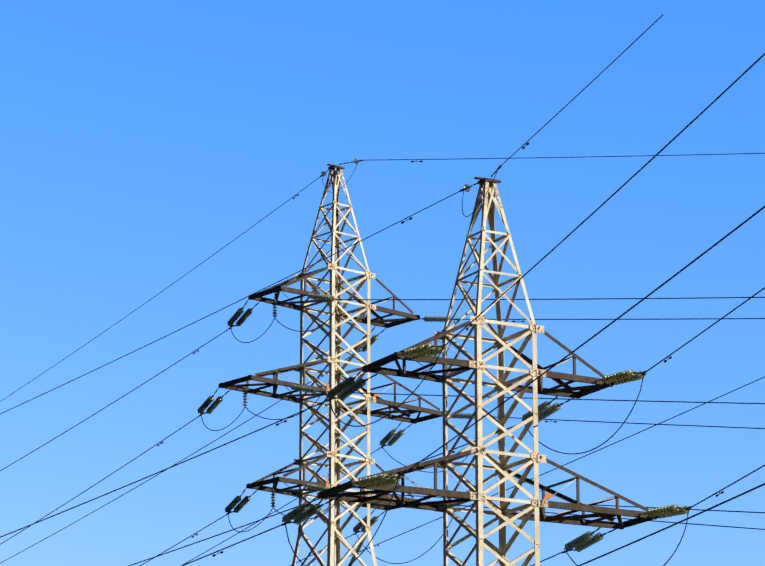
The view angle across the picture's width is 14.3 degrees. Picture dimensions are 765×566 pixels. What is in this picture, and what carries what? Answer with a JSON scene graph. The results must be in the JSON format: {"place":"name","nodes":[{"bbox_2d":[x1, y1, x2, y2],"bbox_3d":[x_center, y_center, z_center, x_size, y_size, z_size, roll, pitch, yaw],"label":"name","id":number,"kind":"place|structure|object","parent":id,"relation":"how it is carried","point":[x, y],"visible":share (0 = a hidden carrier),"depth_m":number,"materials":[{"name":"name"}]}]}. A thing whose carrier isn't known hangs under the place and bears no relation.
{"place":"outdoors","nodes":[
{"label":"outdoors","id":0,"kind":"place"},
{"bbox_2d":[0,0,764,565],"label":"sky","id":1,"kind":"structure","parent":0,"point":[140,139],"materials":[{"name":"blue"}]},
{"label":"ground","id":2,"kind":"structure","parent":0,"visible":0},
{"bbox_2d":[0,14,764,565],"bbox_3d":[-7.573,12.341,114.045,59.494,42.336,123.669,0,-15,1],"label":"pylon","id":3,"kind":"object","parent":2,"relation":"on","point":[334,360],"visible":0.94,"depth_m":127.46,"materials":[{"name":"metal"}]},
{"bbox_2d":[280,165,691,565],"bbox_3d":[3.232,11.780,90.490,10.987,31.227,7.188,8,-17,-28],"label":"pylon","id":4,"kind":"object","parent":2,"relation":"on","point":[382,483],"visible":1,"depth_m":92.41,"materials":[{"name":"metal"}]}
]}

